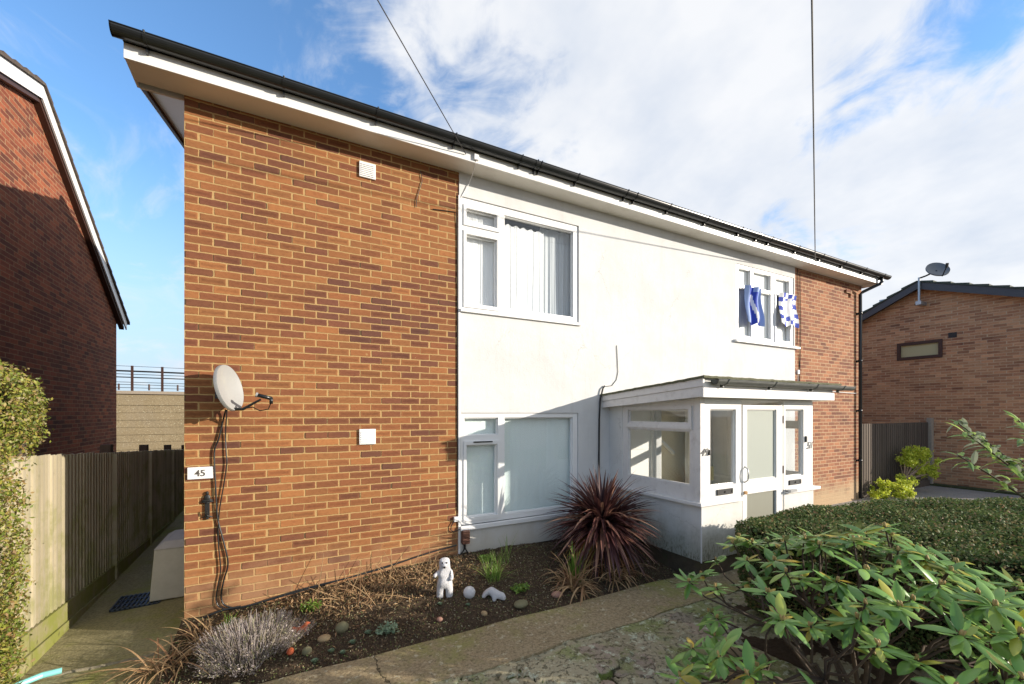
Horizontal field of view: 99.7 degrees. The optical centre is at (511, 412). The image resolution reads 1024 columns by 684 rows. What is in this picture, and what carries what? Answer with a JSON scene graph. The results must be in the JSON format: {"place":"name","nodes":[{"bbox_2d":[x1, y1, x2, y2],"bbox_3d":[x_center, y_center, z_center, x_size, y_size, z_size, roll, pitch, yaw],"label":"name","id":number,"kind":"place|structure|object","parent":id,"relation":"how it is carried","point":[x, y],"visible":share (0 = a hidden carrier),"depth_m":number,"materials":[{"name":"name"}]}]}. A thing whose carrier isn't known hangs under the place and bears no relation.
{"place":"outdoors","nodes":[
{"label":"outdoors","id":0,"kind":"place"},
{"bbox_2d":[0,50,129,455],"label":"neighbour house","id":1,"kind":"structure","parent":0,"point":[63,312],"depth_m":7.30,"materials":[{"name":"red brick"}]},
{"bbox_2d":[30,653,165,683],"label":"concrete apron","id":2,"kind":"object","parent":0,"point":[80,679],"visible":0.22,"depth_m":3.32,"materials":[{"name":"grey concrete"}]},
{"bbox_2d":[15,667,61,683],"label":"hose","id":3,"kind":"object","parent":2,"relation":"on","point":[41,675],"visible":0.98,"depth_m":3.26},
{"bbox_2d":[42,651,168,678],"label":"kerb","id":4,"kind":"structure","parent":2,"relation":"on","point":[101,665],"depth_m":3.47,"materials":[{"name":"grey concrete"}]},
{"bbox_2d":[19,510,183,680],"bbox_3d":[-6.761,2.194,9.735,1.080,0.291,14.260,0,0,-28],"label":"passage","id":5,"kind":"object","parent":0,"point":[97,633],"visible":0.23,"depth_m":4.18,"materials":[{"name":"concrete"}]},
{"bbox_2d":[109,592,160,611],"bbox_3d":[-4.116,2.070,4.776,0.415,0.024,0.400,0,0,-28],"label":"doormat","id":6,"kind":"object","parent":5,"relation":"on","point":[130,602],"visible":0.73,"depth_m":4.70,"materials":[{"name":"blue rubber"}]},
{"bbox_2d":[149,529,183,601],"bbox_3d":[-3.918,1.750,5.128,0.457,0.620,0.769,0,0,-28],"label":"storage box","id":7,"kind":"object","parent":5,"relation":"on","point":[167,580],"visible":0.48,"depth_m":4.78,"materials":[{"name":"grey plastic"}]},
{"bbox_2d":[116,391,183,451],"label":"retaining wall","id":8,"kind":"structure","parent":0,"point":[154,420],"depth_m":19.55,"materials":[{"name":"stone"}]},
{"bbox_2d":[116,365,183,390],"bbox_3d":[-16.628,-1.559,19.652,15.000,1.159,0.245,0,0,-28],"label":"railing","id":9,"kind":"object","parent":8,"relation":"on","point":[162,378],"visible":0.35,"depth_m":19.73,"materials":[{"name":"black metal"}]},
{"bbox_2d":[260,569,741,683],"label":"path","id":10,"kind":"structure","parent":0,"point":[478,650],"depth_m":3.71,"materials":[{"name":"concrete"}]},
{"bbox_2d":[0,0,1023,391],"label":"sky","id":11,"kind":"structure","parent":0,"point":[704,107],"materials":[{"name":"blue"}]},
{"bbox_2d":[434,590,993,683],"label":"paving","id":12,"kind":"structure","parent":0,"point":[634,653],"depth_m":3.47,"materials":[{"name":"grey concrete"}]},
{"bbox_2d":[655,521,1023,683],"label":"rhododendron","id":13,"kind":"object","parent":12,"relation":"on","point":[893,610],"visible":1,"depth_m":2.49,"materials":[{"name":"green plant"}]},
{"bbox_2d":[734,599,999,683],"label":"soil under hedge","id":14,"kind":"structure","parent":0,"point":[779,649],"depth_m":3.52,"materials":[{"name":"brown soil"}]},
{"bbox_2d":[734,496,1023,668],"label":"hedge","id":15,"kind":"object","parent":14,"relation":"on","point":[981,534],"visible":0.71,"depth_m":3.96,"materials":[{"name":"green plant"}]},
{"bbox_2d":[937,410,1023,505],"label":"buddleia","id":16,"kind":"object","parent":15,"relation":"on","point":[996,453],"visible":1,"depth_m":3.12,"materials":[{"name":"green plant"}]},
{"bbox_2d":[827,486,1021,506],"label":"driveway","id":17,"kind":"structure","parent":0,"point":[935,491],"depth_m":10.68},
{"bbox_2d":[862,418,933,497],"bbox_3d":[9.973,1.170,11.134,4.030,2.060,0.120,0,0,-28],"label":"fence","id":18,"kind":"object","parent":17,"relation":"on","point":[883,444],"visible":0.53,"depth_m":10.93,"materials":[{"name":"wood"}]},
{"bbox_2d":[866,445,944,498],"bbox_3d":[9.585,1.454,10.543,3.005,1.340,0.842,0,0,-28],"label":"lime shrub","id":19,"kind":"object","parent":17,"relation":"on","point":[918,467],"visible":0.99,"depth_m":10.57,"materials":[{"name":"green plant"}]},
{"bbox_2d":[862,280,1023,491],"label":"neighbour house","id":20,"kind":"structure","parent":0,"point":[951,350],"depth_m":11.79,"materials":[{"name":"brown brick"}]},
{"bbox_2d":[897,339,942,360],"bbox_3d":[11.736,-1.805,12.435,0.090,0.510,1.000,0,0,-28],"label":"window","id":21,"kind":"structure","parent":20,"relation":"in","point":[925,349],"depth_m":12.40,"materials":[{"name":"beige glass"}]},
{"bbox_2d":[915,263,949,306],"bbox_3d":[11.686,-3.628,11.935,0.594,1.157,0.741,0,0,-28],"label":"satellite dish","id":22,"kind":"object","parent":20,"relation":"attached to","point":[937,269],"visible":1,"depth_m":12.02,"materials":[{"name":"grey paint"}]},
{"label":"ground","id":23,"kind":"structure","parent":0,"visible":0},
{"bbox_2d":[0,359,53,683],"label":"hedge","id":24,"kind":"object","parent":23,"relation":"on","point":[31,400],"visible":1,"depth_m":3.15,"materials":[{"name":"green plant"}]},
{"bbox_2d":[0,444,183,683],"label":"fence","id":25,"kind":"object","parent":23,"relation":"on","point":[104,519],"visible":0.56,"depth_m":4.60,"materials":[{"name":"brown wood"}]},
{"bbox_2d":[154,539,681,683],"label":"soil bed","id":26,"kind":"object","parent":23,"relation":"on","point":[338,644],"visible":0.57,"depth_m":4.20,"materials":[{"name":"brown soil"}]},
{"bbox_2d":[63,628,223,683],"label":"dead leaf clump","id":27,"kind":"object","parent":26,"relation":"on","point":[164,663],"visible":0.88,"depth_m":3.32,"materials":[{"name":"brown plant"}]},
{"bbox_2d":[150,613,233,654],"bbox_3d":[-2.702,1.896,3.776,0.696,0.366,0.681,0,0,-28],"label":"dead leaf clump","id":28,"kind":"object","parent":26,"relation":"on","point":[195,631],"visible":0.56,"depth_m":3.74,"materials":[{"name":"brown plant"}]},
{"bbox_2d":[220,610,238,626],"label":"iris clump","id":29,"kind":"object","parent":26,"relation":"on","point":[226,618],"visible":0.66,"depth_m":3.85,"materials":[{"name":"green plant"}]},
{"bbox_2d":[190,607,314,678],"bbox_3d":[-2.136,1.808,3.493,0.848,0.352,0.834,0,0,7],"label":"lavender","id":30,"kind":"object","parent":26,"relation":"on","point":[263,640],"visible":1,"depth_m":3.44,"materials":[{"name":"plant"}]},
{"bbox_2d":[286,647,293,654],"bbox_3d":[-1.809,1.946,3.522,0.060,0.040,0.099,0,0,-28],"label":"stone","id":31,"kind":"object","parent":26,"relation":"on","point":[289,651],"visible":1,"depth_m":3.50,"materials":[{"name":"orange stone"}]},
{"bbox_2d":[292,621,309,633],"bbox_3d":[-1.837,1.877,3.759,0.152,0.110,0.057,0,0,-6],"label":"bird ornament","id":32,"kind":"object","parent":26,"relation":"on","point":[306,624],"visible":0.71,"depth_m":3.74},
{"bbox_2d":[302,646,311,655],"bbox_3d":[-1.671,1.941,3.518,0.077,0.070,0.070,0,0,-28],"label":"stone","id":33,"kind":"object","parent":26,"relation":"on","point":[306,650],"visible":0.94,"depth_m":3.50,"materials":[{"name":"stone"}]},
{"bbox_2d":[300,598,321,611],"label":"weed","id":34,"kind":"object","parent":26,"relation":"on","point":[308,607],"visible":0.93,"depth_m":4.12,"materials":[{"name":"green plant"}]},
{"bbox_2d":[317,634,330,642],"bbox_3d":[-1.614,1.938,3.707,0.111,0.060,0.091,0,0,-28],"label":"stone","id":35,"kind":"object","parent":26,"relation":"on","point":[323,638],"visible":0.98,"depth_m":3.68,"materials":[{"name":"beige stone"}]},
{"bbox_2d":[335,621,348,633],"bbox_3d":[-1.506,1.901,3.822,0.117,0.100,0.102,0,0,-28],"label":"stone","id":36,"kind":"object","parent":26,"relation":"on","point":[341,627],"visible":1,"depth_m":3.79,"materials":[{"name":"grey stone"}]},
{"bbox_2d":[189,552,501,682],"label":"dead growth","id":37,"kind":"object","parent":26,"relation":"on","point":[301,596],"visible":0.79,"depth_m":4.38,"materials":[{"name":"brown plant"}]},
{"bbox_2d":[303,545,454,618],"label":"dry stems","id":38,"kind":"object","parent":26,"relation":"on","point":[362,586],"visible":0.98,"depth_m":4.46,"materials":[{"name":"brown plant"}]},
{"bbox_2d":[375,620,398,634],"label":"weed","id":39,"kind":"object","parent":26,"relation":"on","point":[387,627],"visible":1,"depth_m":3.81,"materials":[{"name":"green plant"}]},
{"bbox_2d":[433,557,453,598],"bbox_3d":[-0.698,1.690,4.384,0.206,0.426,0.161,0,0,-28],"label":"bear ornament","id":40,"kind":"object","parent":26,"relation":"on","point":[444,573],"visible":1,"depth_m":4.37,"materials":[{"name":"white plastic"}]},
{"bbox_2d":[463,586,474,598],"bbox_3d":[-0.438,1.845,4.435,0.124,0.124,0.123,0,0,-28],"label":"ball ornament","id":41,"kind":"object","parent":26,"relation":"on","point":[468,592],"visible":1,"depth_m":4.39,"materials":[{"name":"white stone"}]},
{"bbox_2d":[479,552,494,562],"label":"weed","id":42,"kind":"object","parent":26,"relation":"on","point":[483,557],"visible":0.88,"depth_m":5.11,"materials":[{"name":"green plant"}]},
{"bbox_2d":[464,545,516,583],"bbox_3d":[-0.230,1.674,4.823,0.684,0.380,0.482,0,0,31],"label":"grass tuft","id":43,"kind":"object","parent":26,"relation":"on","point":[494,572],"visible":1,"depth_m":4.80,"materials":[{"name":"green plant"}]},
{"bbox_2d":[482,587,508,600],"bbox_3d":[-0.169,1.863,4.442,0.274,0.132,0.110,0,0,11],"label":"bear ornament","id":44,"kind":"object","parent":26,"relation":"on","point":[493,593],"visible":1,"depth_m":4.41,"materials":[{"name":"white stone"}]},
{"bbox_2d":[492,533,525,562],"bbox_3d":[-0.066,1.583,5.218,0.541,0.441,0.707,0,0,36],"label":"grass tuft","id":45,"kind":"object","parent":26,"relation":"on","point":[506,549],"visible":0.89,"depth_m":5.21,"materials":[{"name":"green plant"}]},
{"bbox_2d":[510,580,529,593],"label":"weed","id":46,"kind":"object","parent":26,"relation":"on","point":[519,588],"visible":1,"depth_m":4.59,"materials":[{"name":"green plant"}]},
{"bbox_2d":[514,599,528,608],"bbox_3d":[0.090,1.940,4.378,0.165,0.070,0.133,0,0,-28],"label":"stone","id":47,"kind":"object","parent":26,"relation":"on","point":[520,604],"visible":1,"depth_m":4.34,"materials":[{"name":"stone"}]},
{"bbox_2d":[551,591,562,597],"bbox_3d":[0.479,1.932,4.589,0.132,0.070,0.090,0,0,-28],"label":"stone","id":48,"kind":"object","parent":26,"relation":"on","point":[557,595],"visible":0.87,"depth_m":4.56,"materials":[{"name":"pink stone"}]},
{"bbox_2d":[542,542,604,605],"bbox_3d":[0.684,1.823,4.794,0.914,0.757,0.951,0,0,-28],"label":"dead leaf clump","id":49,"kind":"object","parent":26,"relation":"on","point":[568,583],"visible":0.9,"depth_m":4.74,"materials":[{"name":"plant"}]},
{"bbox_2d":[561,543,595,582],"bbox_3d":[0.744,1.690,4.835,0.360,0.510,0.380,0,0,31],"label":"iris clump","id":50,"kind":"object","parent":26,"relation":"on","point":[573,567],"visible":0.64,"depth_m":4.85,"materials":[{"name":"green plant"}]},
{"bbox_2d":[539,466,666,584],"bbox_3d":[1.116,1.417,5.415,1.592,1.541,1.575,0,0,6],"label":"cordyline","id":51,"kind":"object","parent":26,"relation":"on","point":[604,525],"visible":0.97,"depth_m":5.16,"materials":[{"name":"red plant"}]},
{"bbox_2d":[580,560,658,592],"bbox_3d":[1.159,1.963,5.039,1.005,0.608,0.919,0,0,-5],"label":"dead leaf clump","id":52,"kind":"object","parent":26,"relation":"on","point":[627,576],"visible":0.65,"depth_m":4.96,"materials":[{"name":"brown plant"}]},
{"bbox_2d":[108,19,891,618],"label":"house","id":53,"kind":"structure","parent":23,"relation":"on","point":[352,331],"depth_m":4.96,"materials":[{"name":"brick"}]},
{"bbox_2d":[187,466,213,479],"bbox_3d":[-2.949,0.569,4.087,0.203,0.112,0.021,0,0,-28],"label":"number plate","id":54,"kind":"object","parent":53,"relation":"attached to","point":[200,472],"visible":1,"depth_m":4.08,"materials":[{"name":"white plastic"}]},
{"bbox_2d":[201,491,213,519],"bbox_3d":[-2.895,0.880,4.097,0.100,0.270,0.056,0,0,-28],"label":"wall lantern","id":55,"kind":"object","parent":53,"relation":"attached to","point":[207,500],"visible":1,"depth_m":4.10,"materials":[{"name":"black metal"}]},
{"bbox_2d":[213,365,272,410],"bbox_3d":[-2.542,-0.231,4.088,0.490,0.432,0.408,0,0,-28],"label":"satellite dish","id":56,"kind":"object","parent":53,"relation":"attached to","point":[229,394],"visible":1,"depth_m":4.02,"materials":[{"name":"paint"}]},
{"bbox_2d":[203,409,456,618],"bbox_3d":[-1.857,1.034,4.652,2.690,2.136,0.047,0,0,-28],"label":"aerial cable","id":57,"kind":"object","parent":53,"relation":"attached to","point":[266,600],"visible":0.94,"depth_m":4.17,"materials":[{"name":"black plastic"}]},
{"bbox_2d":[377,0,465,153],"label":"telephone wire","id":58,"kind":"object","parent":53,"relation":"attached to","point":[419,73],"visible":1,"depth_m":4.07,"materials":[{"name":"black metal"}]},
{"bbox_2d":[416,171,457,509],"bbox_3d":[-0.898,-0.830,5.196,0.523,4.061,0.011,0,0,-28],"label":"corner cable","id":59,"kind":"object","parent":53,"relation":"attached to","point":[457,340],"visible":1,"depth_m":5.31,"materials":[{"name":"black plastic"}]},
{"bbox_2d":[450,516,459,531],"bbox_3d":[-0.699,1.368,5.296,0.121,0.186,0.036,0,0,-28],"label":"junction box","id":60,"kind":"object","parent":53,"relation":"attached to","point":[456,518],"visible":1,"depth_m":5.29,"materials":[{"name":"white plastic"}]},
{"bbox_2d":[459,530,469,555],"bbox_3d":[-0.585,1.616,5.323,0.218,0.342,0.072,0,0,-28],"label":"meter box","id":61,"kind":"object","parent":53,"relation":"attached to","point":[465,537],"visible":0.88,"depth_m":5.30,"materials":[{"name":"brown plastic"}]},
{"bbox_2d":[461,161,475,197],"bbox_3d":[-0.491,-2.852,5.248,0.104,0.388,0.318,0,0,-41],"label":"wire","id":62,"kind":"object","parent":53,"relation":"attached to","point":[470,180],"visible":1,"depth_m":5.33,"materials":[{"name":"white plastic"}]},
{"bbox_2d":[474,153,478,160],"bbox_3d":[-0.422,-3.018,5.097,0.060,0.065,0.030,0,0,-28],"label":"terminal box","id":63,"kind":"object","parent":53,"relation":"attached to","point":[476,157],"visible":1,"depth_m":5.08,"materials":[{"name":"white plastic"}]},
{"bbox_2d":[467,212,493,306],"bbox_3d":[-0.424,-1.976,5.585,0.520,1.312,0.015,0,0,-28],"label":"net curtain","id":64,"kind":"object","parent":53,"relation":"hanging from","point":[480,272],"visible":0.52,"depth_m":5.59,"materials":[{"name":"white fabric"}]},
{"bbox_2d":[464,418,569,514],"bbox_3d":[0.100,0.694,5.867,1.750,1.372,0.011,0,0,-28],"label":"window blind","id":65,"kind":"object","parent":53,"relation":"attached to","point":[537,461],"depth_m":5.90,"materials":[{"name":"white fabric"}]},
{"bbox_2d":[460,413,576,530],"bbox_3d":[0.150,0.730,5.790,1.835,1.451,0.125,0,0,-28],"label":"window frame","id":66,"kind":"structure","parent":53,"relation":"in","point":[499,418],"depth_m":5.64,"materials":[{"name":"white plastic"}]},
{"bbox_2d":[460,197,581,325],"bbox_3d":[0.158,-1.966,5.797,1.855,1.431,0.120,0,0,-28],"label":"window frame","id":67,"kind":"structure","parent":53,"relation":"in","point":[506,213],"depth_m":5.69,"materials":[{"name":"white plastic"}]},
{"bbox_2d":[505,224,543,312],"bbox_3d":[0.134,-1.926,5.889,0.710,1.212,0.023,0,0,-28],"label":"net curtain","id":68,"kind":"object","parent":53,"relation":"hanging from","point":[524,269],"visible":0.82,"depth_m":5.91,"materials":[{"name":"white fabric"}]},
{"bbox_2d":[540,227,569,315],"bbox_3d":[0.632,-1.976,6.218,0.540,1.312,0.028,0,0,-28],"label":"voile curtain","id":69,"kind":"object","parent":53,"relation":"hanging from","point":[556,273],"visible":0.77,"depth_m":6.22,"materials":[{"name":"white fabric"}]},
{"bbox_2d":[598,345,617,483],"bbox_3d":[1.444,0.140,6.437,0.391,2.320,0.036,0,0,-28],"label":"porch cable","id":70,"kind":"object","parent":53,"relation":"attached to","point":[599,424],"visible":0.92,"depth_m":6.35,"materials":[{"name":"black plastic"}]},
{"bbox_2d":[631,411,650,476],"bbox_3d":[1.973,0.915,6.849,0.600,1.890,0.048,0,0,-28],"label":"front door","id":71,"kind":"structure","parent":53,"relation":"in","point":[640,439],"depth_m":6.87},
{"bbox_2d":[744,285,764,326],"bbox_3d":[4.535,-1.995,8.083,0.524,0.730,0.116,0,0,-28],"label":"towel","id":72,"kind":"object","parent":53,"relation":"hanging from","point":[753,306],"visible":1,"depth_m":8.08,"materials":[{"name":"blue fabric"}]},
{"bbox_2d":[738,269,785,340],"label":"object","id":73,"kind":"object","parent":53,"relation":"attached to","point":[761,281],"visible":0.33,"depth_m":8.40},
{"bbox_2d":[734,264,800,348],"bbox_3d":[4.946,-2.018,8.373,2.060,1.436,0.145,0,0,-28],"label":"window frame","id":74,"kind":"structure","parent":53,"relation":"in","point":[772,278],"depth_m":8.45,"materials":[{"name":"white plastic"}]},
{"bbox_2d":[778,292,798,327],"bbox_3d":[5.526,-2.040,8.584,0.624,0.660,0.128,0,0,-28],"label":"checkered flag","id":75,"kind":"object","parent":53,"relation":"attached to","point":[787,309],"visible":1,"depth_m":8.59,"materials":[{"name":"white fabric"}]},
{"bbox_2d":[797,269,800,380],"bbox_3d":[5.899,-1.700,8.872,0.140,2.501,0.012,0,0,-28],"label":"wall cable","id":76,"kind":"object","parent":53,"relation":"attached to","point":[800,326],"depth_m":8.89,"materials":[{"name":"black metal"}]},
{"bbox_2d":[811,0,815,261],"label":"telephone wire","id":77,"kind":"object","parent":53,"relation":"attached to","point":[813,115],"visible":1,"depth_m":4.94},
{"bbox_2d":[600,375,855,577],"bbox_3d":[3.150,0.938,6.330,3.205,2.724,1.880,0,0,-28],"label":"porch","id":78,"kind":"object","parent":23,"relation":"on","point":[747,474],"visible":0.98,"depth_m":5.57,"materials":[{"name":"paint"}]},
{"bbox_2d":[623,400,693,500],"bbox_3d":[1.913,0.449,5.706,0.078,1.218,1.240,0,0,-28],"label":"window frame","id":79,"kind":"structure","parent":78,"relation":"in","point":[676,489],"depth_m":5.64,"materials":[{"name":"white paint"}]},
{"bbox_2d":[705,399,741,501],"bbox_3d":[2.541,0.449,5.301,0.783,1.218,0.070,0,0,-28],"label":"window frame","id":80,"kind":"structure","parent":78,"relation":"in","point":[735,406],"depth_m":5.38,"materials":[{"name":"white paint"}]},
{"bbox_2d":[727,403,797,474],"bbox_3d":[3.982,0.449,6.825,0.078,1.218,1.240,0,0,-28],"label":"window frame","id":81,"kind":"structure","parent":78,"relation":"in","point":[788,424],"depth_m":7.31,"materials":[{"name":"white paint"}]},
{"bbox_2d":[742,405,783,528],"bbox_3d":[3.308,0.880,5.660,0.887,1.960,0.108,0,0,-28],"label":"door","id":82,"kind":"structure","parent":78,"relation":"in","point":[762,425],"depth_m":5.68,"materials":[{"name":"white paint"}]},
{"bbox_2d":[778,401,812,489],"bbox_3d":[4.009,0.449,6.095,0.725,1.218,0.070,0,0,-28],"label":"window frame","id":83,"kind":"structure","parent":78,"relation":"in","point":[805,409],"depth_m":6.15,"materials":[{"name":"white paint"}]},
{"bbox_2d":[930,483,1023,495],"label":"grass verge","id":84,"kind":"object","parent":23,"relation":"on","point":[973,488],"depth_m":11.24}
]}

